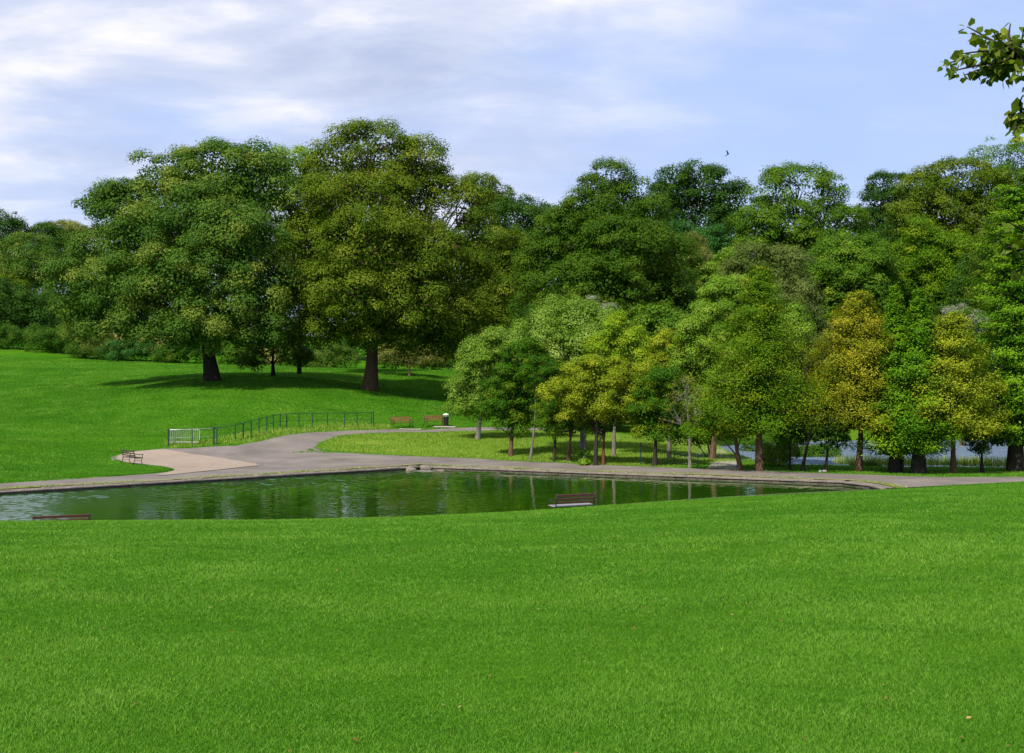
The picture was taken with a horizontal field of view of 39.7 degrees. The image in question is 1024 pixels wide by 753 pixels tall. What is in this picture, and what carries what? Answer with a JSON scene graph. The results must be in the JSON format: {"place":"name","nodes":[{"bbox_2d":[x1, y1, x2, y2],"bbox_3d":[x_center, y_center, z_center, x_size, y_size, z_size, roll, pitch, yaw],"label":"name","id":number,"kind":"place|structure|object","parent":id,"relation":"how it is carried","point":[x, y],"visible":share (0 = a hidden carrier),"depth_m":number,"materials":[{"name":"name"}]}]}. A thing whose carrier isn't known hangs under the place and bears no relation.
{"place":"outdoors","nodes":[
{"label":"outdoors","id":0,"kind":"place"},
{"bbox_2d":[59,460,173,476],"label":"lawn","id":1,"kind":"structure","parent":0,"point":[82,473],"depth_m":86.18,"materials":[{"name":"green plant"}]},
{"bbox_2d":[117,449,256,474],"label":"paving","id":2,"kind":"structure","parent":0,"point":[181,462],"depth_m":94.86,"materials":[{"name":"beige concrete"}]},
{"bbox_2d":[121,449,143,464],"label":"park bench","id":3,"kind":"object","parent":2,"relation":"on","point":[126,453],"visible":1,"depth_m":91.83,"materials":[{"name":"brown wood"}]},
{"bbox_2d":[0,469,872,520],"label":"pond water","id":4,"kind":"structure","parent":0,"point":[419,492],"depth_m":72.09,"materials":[{"name":"green liquid"}]},
{"bbox_2d":[1,463,907,500],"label":"verge","id":5,"kind":"structure","parent":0,"point":[452,465],"depth_m":83.04,"materials":[{"name":"green plant"}]},
{"bbox_2d":[0,339,1023,752],"bbox_3d":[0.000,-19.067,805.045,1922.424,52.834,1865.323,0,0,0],"label":"ground","id":6,"kind":"structure","parent":0,"point":[156,417],"depth_m":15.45,"materials":[{"name":"green plant"}]},
{"bbox_2d":[0,272,35,326],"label":"broadleaf tree","id":7,"kind":"object","parent":6,"relation":"on","point":[25,282],"visible":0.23,"depth_m":299.25,"materials":[{"name":"green plant"}]},
{"bbox_2d":[0,207,36,280],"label":"broadleaf tree","id":8,"kind":"object","parent":6,"relation":"on","point":[11,223],"visible":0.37,"depth_m":318.70,"materials":[{"name":"green plant"}]},
{"bbox_2d":[0,321,56,348],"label":"shrub","id":9,"kind":"object","parent":6,"relation":"on","point":[11,337],"visible":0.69,"depth_m":203.66,"materials":[{"name":"green plant"}]},
{"bbox_2d":[0,275,61,340],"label":"woodland tree","id":10,"kind":"object","parent":6,"relation":"on","point":[25,301],"visible":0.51,"depth_m":237.91,"materials":[{"name":"green plant"}]},
{"bbox_2d":[0,230,71,312],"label":"broadleaf tree","id":11,"kind":"object","parent":6,"relation":"on","point":[11,264],"visible":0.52,"depth_m":303.54,"materials":[{"name":"green plant"}]},
{"bbox_2d":[17,220,86,313],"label":"broadleaf tree","id":12,"kind":"object","parent":6,"relation":"on","point":[56,232],"visible":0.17,"depth_m":323.43,"materials":[{"name":"green plant"}]},
{"bbox_2d":[27,293,81,324],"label":"broadleaf tree","id":13,"kind":"object","parent":6,"relation":"on","point":[52,296],"visible":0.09,"depth_m":298.40,"materials":[{"name":"green plant"}]},
{"bbox_2d":[24,327,86,353],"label":"shrub","id":14,"kind":"object","parent":6,"relation":"on","point":[49,343],"visible":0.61,"depth_m":199.25,"materials":[{"name":"green plant"}]},
{"bbox_2d":[32,512,90,520],"bbox_3d":[-15.985,5.310,50.172,2.000,0.968,0.780,0,0,-28],"label":"park bench","id":15,"kind":"object","parent":6,"relation":"on","point":[34,517],"visible":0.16,"depth_m":49.98,"materials":[{"name":"brown wood"}]},
{"bbox_2d":[32,219,96,264],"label":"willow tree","id":16,"kind":"object","parent":6,"relation":"on","point":[70,224],"visible":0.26,"depth_m":342.64,"materials":[{"name":"green plant"}]},
{"bbox_2d":[59,321,114,359],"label":"shrub","id":17,"kind":"object","parent":6,"relation":"on","point":[83,350],"visible":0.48,"depth_m":192.69,"materials":[{"name":"green plant"}]},
{"bbox_2d":[54,278,151,344],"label":"woodland tree","id":18,"kind":"object","parent":6,"relation":"on","point":[63,326],"visible":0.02,"depth_m":216.29,"materials":[{"name":"green plant"}]},
{"bbox_2d":[96,338,159,360],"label":"shrub","id":19,"kind":"object","parent":6,"relation":"on","point":[121,352],"visible":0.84,"depth_m":191.35,"materials":[{"name":"green plant"}]},
{"bbox_2d":[35,135,307,380],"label":"sycamore tree","id":20,"kind":"object","parent":6,"relation":"on","point":[173,249],"visible":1,"depth_m":134.25,"materials":[{"name":"green plant"}]},
{"bbox_2d":[149,342,202,363],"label":"shrub","id":21,"kind":"object","parent":6,"relation":"on","point":[166,354],"visible":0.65,"depth_m":189.94,"materials":[{"name":"green plant"}]},
{"bbox_2d":[170,429,199,443],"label":"crowd barrier","id":22,"kind":"object","parent":6,"relation":"on","point":[193,436],"visible":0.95,"depth_m":103.89,"materials":[{"name":"metal"}]},
{"bbox_2d":[178,242,257,352],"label":"woodland tree","id":23,"kind":"object","parent":6,"relation":"on","point":[231,345],"visible":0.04,"depth_m":219.11,"materials":[{"name":"green plant"}]},
{"bbox_2d":[217,347,264,364],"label":"shrub","id":24,"kind":"object","parent":6,"relation":"on","point":[227,358],"visible":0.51,"depth_m":189.34,"materials":[{"name":"green plant"}]},
{"bbox_2d":[167,411,373,446],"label":"railing","id":25,"kind":"object","parent":6,"relation":"on","point":[213,428],"visible":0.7,"depth_m":107.76,"materials":[{"name":"metal"}]},
{"bbox_2d":[234,306,316,375],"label":"young lime tree","id":26,"kind":"object","parent":6,"relation":"on","point":[305,354],"visible":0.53,"depth_m":149.69,"materials":[{"name":"green plant"}]},
{"bbox_2d":[162,422,392,447],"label":"meadow grass","id":27,"kind":"structure","parent":6,"relation":"on","point":[300,430],"depth_m":109.94,"materials":[{"name":"green plant"}]},
{"bbox_2d":[238,242,328,349],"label":"woodland tree","id":28,"kind":"object","parent":6,"relation":"on","point":[288,313],"visible":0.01,"depth_m":221.10,"materials":[{"name":"green plant"}]},
{"bbox_2d":[254,143,329,373],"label":"lime tree","id":29,"kind":"object","parent":6,"relation":"on","point":[291,181],"visible":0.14,"depth_m":156.35,"materials":[{"name":"green plant"}]},
{"bbox_2d":[277,347,328,366],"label":"shrub","id":30,"kind":"object","parent":6,"relation":"on","point":[308,364],"visible":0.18,"depth_m":187.25,"materials":[{"name":"green plant"}]},
{"bbox_2d":[289,270,367,357],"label":"woodland tree","id":31,"kind":"object","parent":6,"relation":"on","point":[348,343],"visible":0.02,"depth_m":219.05,"materials":[{"name":"green plant"}]},
{"bbox_2d":[312,341,361,367],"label":"shrub","id":32,"kind":"object","parent":6,"relation":"on","point":[340,357],"visible":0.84,"depth_m":186.33,"materials":[{"name":"green plant"}]},
{"bbox_2d":[259,115,505,390],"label":"plane tree","id":33,"kind":"object","parent":6,"relation":"on","point":[341,264],"visible":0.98,"depth_m":137.33,"materials":[{"name":"green plant"}]},
{"bbox_2d":[378,346,414,368],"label":"shrub","id":34,"kind":"object","parent":6,"relation":"on","point":[391,366],"visible":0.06,"depth_m":185.42,"materials":[{"name":"green plant"}]},
{"bbox_2d":[390,416,412,427],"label":"park bench","id":35,"kind":"object","parent":6,"relation":"on","point":[401,420],"visible":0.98,"depth_m":121.31,"materials":[{"name":"red wood"}]},
{"bbox_2d":[378,343,445,375],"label":"young plane tree","id":36,"kind":"object","parent":6,"relation":"on","point":[421,359],"visible":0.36,"depth_m":164.61,"materials":[{"name":"green plant"}]},
{"bbox_2d":[407,343,456,370],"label":"shrub","id":37,"kind":"object","parent":6,"relation":"on","point":[438,364],"visible":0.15,"depth_m":183.45,"materials":[{"name":"green plant"}]},
{"bbox_2d":[0,467,877,494],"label":"wall","id":38,"kind":"structure","parent":6,"relation":"on","point":[320,474],"depth_m":82.55,"materials":[{"name":"stone"}]},
{"bbox_2d":[0,465,893,492],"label":"kerb","id":39,"kind":"structure","parent":6,"relation":"on","point":[878,486],"depth_m":82.66,"materials":[{"name":"stone"}]},
{"bbox_2d":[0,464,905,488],"bbox_3d":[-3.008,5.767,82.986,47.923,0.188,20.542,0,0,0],"label":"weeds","id":40,"kind":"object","parent":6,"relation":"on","point":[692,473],"visible":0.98,"depth_m":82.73,"materials":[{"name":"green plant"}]},
{"bbox_2d":[450,170,517,230],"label":"woodland tree","id":41,"kind":"object","parent":6,"relation":"on","point":[485,179],"visible":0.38,"depth_m":193.76,"materials":[{"name":"green plant"}]},
{"bbox_2d":[441,323,530,438],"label":"weeping tree","id":42,"kind":"object","parent":6,"relation":"on","point":[476,368],"visible":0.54,"depth_m":111.35,"materials":[{"name":"green plant"}]},
{"bbox_2d":[444,225,551,361],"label":"woodland tree","id":43,"kind":"object","parent":6,"relation":"on","point":[506,243],"visible":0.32,"depth_m":159.98,"materials":[{"name":"green plant"}]},
{"bbox_2d":[5,519,1008,752],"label":"fallen leaves","id":44,"kind":"object","parent":6,"relation":"on","point":[967,717],"visible":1,"depth_m":9.82,"materials":[{"name":"brown plant"}]},
{"bbox_2d":[456,192,566,363],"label":"woodland tree","id":45,"kind":"object","parent":6,"relation":"on","point":[524,220],"visible":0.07,"depth_m":178.69,"materials":[{"name":"green plant"}]},
{"bbox_2d":[0,427,1022,483],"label":"weeds","id":46,"kind":"object","parent":6,"relation":"on","point":[310,449],"visible":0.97,"depth_m":98.07,"materials":[{"name":"green plant"}]},
{"bbox_2d":[0,355,1023,487],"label":"grass","id":47,"kind":"structure","parent":6,"relation":"on","point":[230,376],"depth_m":128.74,"materials":[{"name":"green plant"}]},
{"bbox_2d":[474,336,569,455],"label":"maple tree","id":48,"kind":"object","parent":6,"relation":"on","point":[512,418],"visible":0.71,"depth_m":98.84,"materials":[{"name":"green plant"}]},
{"bbox_2d":[314,430,754,467],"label":"meadow grass","id":49,"kind":"structure","parent":6,"relation":"on","point":[494,438],"depth_m":105.68,"materials":[{"name":"green plant"}]},
{"bbox_2d":[514,355,561,459],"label":"young maple tree","id":50,"kind":"object","parent":6,"relation":"on","point":[533,363],"visible":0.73,"depth_m":96.44,"materials":[{"name":"green plant"}]},
{"bbox_2d":[515,302,567,423],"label":"woodland tree","id":51,"kind":"object","parent":6,"relation":"on","point":[526,310],"visible":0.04,"depth_m":127.30,"materials":[{"name":"green plant"}]},
{"bbox_2d":[528,383,580,461],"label":"young maple tree","id":52,"kind":"object","parent":6,"relation":"on","point":[549,427],"visible":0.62,"depth_m":94.38,"materials":[{"name":"green plant"}]},
{"bbox_2d":[548,492,595,508],"bbox_3d":[2.466,5.215,57.972,1.950,0.968,0.780,0,0,-30],"label":"park bench","id":53,"kind":"object","parent":6,"relation":"on","point":[576,503],"visible":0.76,"depth_m":57.78,"materials":[{"name":"brown wood"}]},
{"bbox_2d":[509,293,640,449],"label":"weeping tree","id":54,"kind":"object","parent":6,"relation":"on","point":[559,335],"visible":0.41,"depth_m":102.52,"materials":[{"name":"green plant"}]},
{"bbox_2d":[549,400,603,461],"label":"young maple tree","id":55,"kind":"object","parent":6,"relation":"on","point":[568,458],"visible":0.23,"depth_m":94.76,"materials":[{"name":"green plant"}]},
{"bbox_2d":[573,408,600,458],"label":"young maple tree","id":56,"kind":"object","parent":6,"relation":"on","point":[585,453],"visible":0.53,"depth_m":93.05,"materials":[{"name":"green plant"}]},
{"bbox_2d":[533,353,664,464],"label":"maple tree","id":57,"kind":"object","parent":6,"relation":"on","point":[612,378],"visible":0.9,"depth_m":91.31,"materials":[{"name":"green plant"}]},
{"bbox_2d":[586,294,621,429],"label":"willow tree","id":58,"kind":"object","parent":6,"relation":"on","point":[604,304],"visible":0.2,"depth_m":124.93,"materials":[{"name":"green plant"}]},
{"bbox_2d":[581,409,628,464],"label":"young maple tree","id":59,"kind":"object","parent":6,"relation":"on","point":[601,425],"visible":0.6,"depth_m":92.24,"materials":[{"name":"green plant"}]},
{"bbox_2d":[503,155,708,334],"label":"chestnut tree","id":60,"kind":"object","parent":6,"relation":"on","point":[589,262],"visible":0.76,"depth_m":135.15,"materials":[{"name":"green plant"}]},
{"bbox_2d":[578,309,665,455],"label":"maple tree","id":61,"kind":"object","parent":6,"relation":"on","point":[604,338],"visible":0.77,"depth_m":98.35,"materials":[{"name":"green plant"}]},
{"bbox_2d":[621,364,693,465],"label":"broadleaf tree","id":62,"kind":"object","parent":6,"relation":"on","point":[663,377],"visible":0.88,"depth_m":90.33,"materials":[{"name":"green plant"}]},
{"bbox_2d":[640,443,697,465],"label":"iron fence","id":63,"kind":"object","parent":6,"relation":"on","point":[674,463],"visible":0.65,"depth_m":91.92,"materials":[{"name":"metal"}]},
{"bbox_2d":[625,302,714,421],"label":"woodland tree","id":64,"kind":"object","parent":6,"relation":"on","point":[666,316],"visible":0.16,"depth_m":125.07,"materials":[{"name":"green plant"}]},
{"bbox_2d":[641,327,700,458],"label":"broadleaf tree","id":65,"kind":"object","parent":6,"relation":"on","point":[659,358],"visible":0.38,"depth_m":97.26,"materials":[{"name":"green plant"}]},
{"bbox_2d":[658,374,703,467],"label":"birch tree","id":66,"kind":"object","parent":6,"relation":"on","point":[678,420],"visible":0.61,"depth_m":89.37,"materials":[{"name":"green plant"}]},
{"bbox_2d":[665,217,707,265],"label":"woodland tree","id":67,"kind":"object","parent":6,"relation":"on","point":[684,226],"visible":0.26,"depth_m":157.58,"materials":[{"name":"green plant"}]},
{"bbox_2d":[667,230,718,416],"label":"woodland tree","id":68,"kind":"object","parent":6,"relation":"on","point":[704,250],"visible":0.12,"depth_m":146.68,"materials":[{"name":"green plant"}]},
{"bbox_2d":[644,158,757,377],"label":"woodland tree","id":69,"kind":"object","parent":6,"relation":"on","point":[688,198],"visible":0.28,"depth_m":176.65,"materials":[{"name":"green plant"}]},
{"bbox_2d":[671,419,733,456],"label":"broadleaf tree","id":70,"kind":"object","parent":6,"relation":"on","point":[698,443],"visible":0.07,"depth_m":100.75,"materials":[{"name":"green plant"}]},
{"bbox_2d":[700,222,732,260],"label":"woodland tree","id":71,"kind":"object","parent":6,"relation":"on","point":[712,243],"visible":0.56,"depth_m":154.40,"materials":[{"name":"green plant"}]},
{"bbox_2d":[693,246,744,302],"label":"woodland tree","id":72,"kind":"object","parent":6,"relation":"on","point":[715,265],"visible":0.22,"depth_m":145.27,"materials":[{"name":"green plant"}]},
{"bbox_2d":[677,385,768,469],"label":"broadleaf tree","id":73,"kind":"object","parent":6,"relation":"on","point":[700,429],"visible":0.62,"depth_m":86.46,"materials":[{"name":"green plant"}]},
{"bbox_2d":[664,273,818,459],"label":"ash tree","id":74,"kind":"object","parent":6,"relation":"on","point":[691,327],"visible":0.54,"depth_m":96.02,"materials":[{"name":"green plant"}]},
{"bbox_2d":[739,433,775,451],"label":"shrub","id":75,"kind":"object","parent":6,"relation":"on","point":[750,442],"visible":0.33,"depth_m":119.67,"materials":[{"name":"green plant"}]},
{"bbox_2d":[684,263,836,470],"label":"swamp cypress tree","id":76,"kind":"object","parent":6,"relation":"on","point":[762,360],"visible":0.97,"depth_m":85.65,"materials":[{"name":"green plant"}]},
{"bbox_2d":[712,238,836,422],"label":"woodland tree","id":77,"kind":"object","parent":6,"relation":"on","point":[795,284],"visible":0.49,"depth_m":140.99,"materials":[{"name":"green plant"}]},
{"bbox_2d":[753,441,801,465],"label":"shrub","id":78,"kind":"object","parent":6,"relation":"on","point":[771,453],"visible":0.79,"depth_m":91.53,"materials":[{"name":"green plant"}]},
{"bbox_2d":[754,376,827,410],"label":"broadleaf tree","id":79,"kind":"object","parent":6,"relation":"on","point":[798,390],"visible":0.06,"depth_m":149.23,"materials":[{"name":"green plant"}]},
{"bbox_2d":[771,409,811,469],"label":"broadleaf tree","id":80,"kind":"object","parent":6,"relation":"on","point":[785,439],"visible":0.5,"depth_m":87.36,"materials":[{"name":"green plant"}]},
{"bbox_2d":[726,159,874,379],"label":"woodland tree","id":81,"kind":"object","parent":6,"relation":"on","point":[768,214],"visible":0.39,"depth_m":170.32,"materials":[{"name":"green plant"}]},
{"bbox_2d":[787,400,837,470],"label":"broadleaf tree","id":82,"kind":"object","parent":6,"relation":"on","point":[806,439],"visible":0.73,"depth_m":86.88,"materials":[{"name":"green plant"}]},
{"bbox_2d":[791,442,844,456],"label":"shrub","id":83,"kind":"object","parent":6,"relation":"on","point":[814,450],"visible":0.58,"depth_m":111.23,"materials":[{"name":"green plant"}]},
{"bbox_2d":[801,407,852,470],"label":"broadleaf tree","id":84,"kind":"object","parent":6,"relation":"on","point":[833,439],"visible":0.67,"depth_m":86.98,"materials":[{"name":"green plant"}]},
{"bbox_2d":[798,230,905,378],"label":"woodland tree","id":85,"kind":"object","parent":6,"relation":"on","point":[840,270],"visible":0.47,"depth_m":148.67,"materials":[{"name":"green plant"}]},
{"bbox_2d":[793,290,920,470],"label":"dawn redwood tree","id":86,"kind":"object","parent":6,"relation":"on","point":[856,349],"visible":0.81,"depth_m":86.97,"materials":[{"name":"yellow plant"}]},
{"bbox_2d":[797,220,941,371],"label":"woodland tree","id":87,"kind":"object","parent":6,"relation":"on","point":[887,238],"depth_m":166.30,"materials":[{"name":"green plant"}]},
{"bbox_2d":[849,168,913,256],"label":"woodland tree","id":88,"kind":"object","parent":6,"relation":"on","point":[878,194],"visible":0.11,"depth_m":188.91,"materials":[{"name":"green plant"}]},
{"bbox_2d":[848,284,950,472],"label":"swamp cypress tree","id":89,"kind":"object","parent":6,"relation":"on","point":[894,320],"visible":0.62,"depth_m":86.22,"materials":[{"name":"green plant"}]},
{"bbox_2d":[834,452,1006,466],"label":"reeds","id":90,"kind":"object","parent":6,"relation":"on","point":[987,462],"visible":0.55,"depth_m":93.90,"materials":[{"name":"green plant"}]},
{"bbox_2d":[872,288,974,473],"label":"swamp cypress tree","id":91,"kind":"object","parent":6,"relation":"on","point":[918,336],"visible":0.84,"depth_m":85.13,"materials":[{"name":"green plant"}]},
{"bbox_2d":[879,211,983,356],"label":"woodland tree","id":92,"kind":"object","parent":6,"relation":"on","point":[928,270],"visible":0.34,"depth_m":153.58,"materials":[{"name":"green plant"}]},
{"bbox_2d":[881,155,1017,259],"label":"woodland tree","id":93,"kind":"object","parent":6,"relation":"on","point":[928,194],"visible":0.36,"depth_m":166.09,"materials":[{"name":"green plant"}]},
{"bbox_2d":[903,248,1010,400],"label":"woodland tree","id":94,"kind":"object","parent":6,"relation":"on","point":[957,285],"visible":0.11,"depth_m":139.12,"materials":[{"name":"green plant"}]},
{"bbox_2d":[907,310,1013,473],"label":"dawn redwood tree","id":95,"kind":"object","parent":6,"relation":"on","point":[955,343],"visible":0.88,"depth_m":84.86,"materials":[{"name":"green plant"}]},
{"bbox_2d":[940,303,990,445],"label":"willow tree","id":96,"kind":"object","parent":6,"relation":"on","point":[948,309],"visible":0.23,"depth_m":127.54,"materials":[{"name":"green plant"}]},
{"bbox_2d":[937,17,1023,285],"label":"linden tree","id":97,"kind":"object","parent":6,"relation":"on","point":[1007,57],"visible":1,"depth_m":9.96,"materials":[{"name":"green plant"}]},
{"bbox_2d":[960,421,1011,472],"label":"broadleaf tree","id":98,"kind":"object","parent":6,"relation":"on","point":[980,447],"visible":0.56,"depth_m":86.89,"materials":[{"name":"green plant"}]},
{"bbox_2d":[956,183,1023,471],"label":"cedar tree","id":99,"kind":"object","parent":6,"relation":"on","point":[1012,201],"visible":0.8,"depth_m":87.48,"materials":[{"name":"green plant"}]},
{"bbox_2d":[960,207,1023,412],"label":"woodland tree","id":100,"kind":"object","parent":6,"relation":"on","point":[978,271],"visible":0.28,"depth_m":131.77,"materials":[{"name":"green plant"}]},
{"bbox_2d":[966,135,1023,221],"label":"woodland tree","id":101,"kind":"object","parent":6,"relation":"on","point":[1018,171],"visible":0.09,"depth_m":204.28,"materials":[{"name":"green plant"}]},
{"bbox_2d":[972,314,1023,414],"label":"woodland tree","id":102,"kind":"object","parent":6,"relation":"on","point":[990,366],"visible":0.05,"depth_m":134.56,"materials":[{"name":"green plant"}]},
{"bbox_2d":[0,427,1023,487],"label":"path","id":103,"kind":"structure","parent":0,"point":[275,454],"depth_m":93.05,"materials":[{"name":"concrete"}]},
{"bbox_2d":[0,0,1023,333],"label":"sky","id":104,"kind":"structure","parent":0,"point":[526,93],"materials":[{"name":"blue"}]},
{"bbox_2d":[708,449,736,469],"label":"path","id":105,"kind":"structure","parent":0,"point":[733,464],"depth_m":92.39,"materials":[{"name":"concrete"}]},
{"bbox_2d":[677,440,1007,466],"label":"lake water","id":106,"kind":"structure","parent":0,"point":[999,451],"depth_m":116.01,"materials":[{"name":"blue liquid"}]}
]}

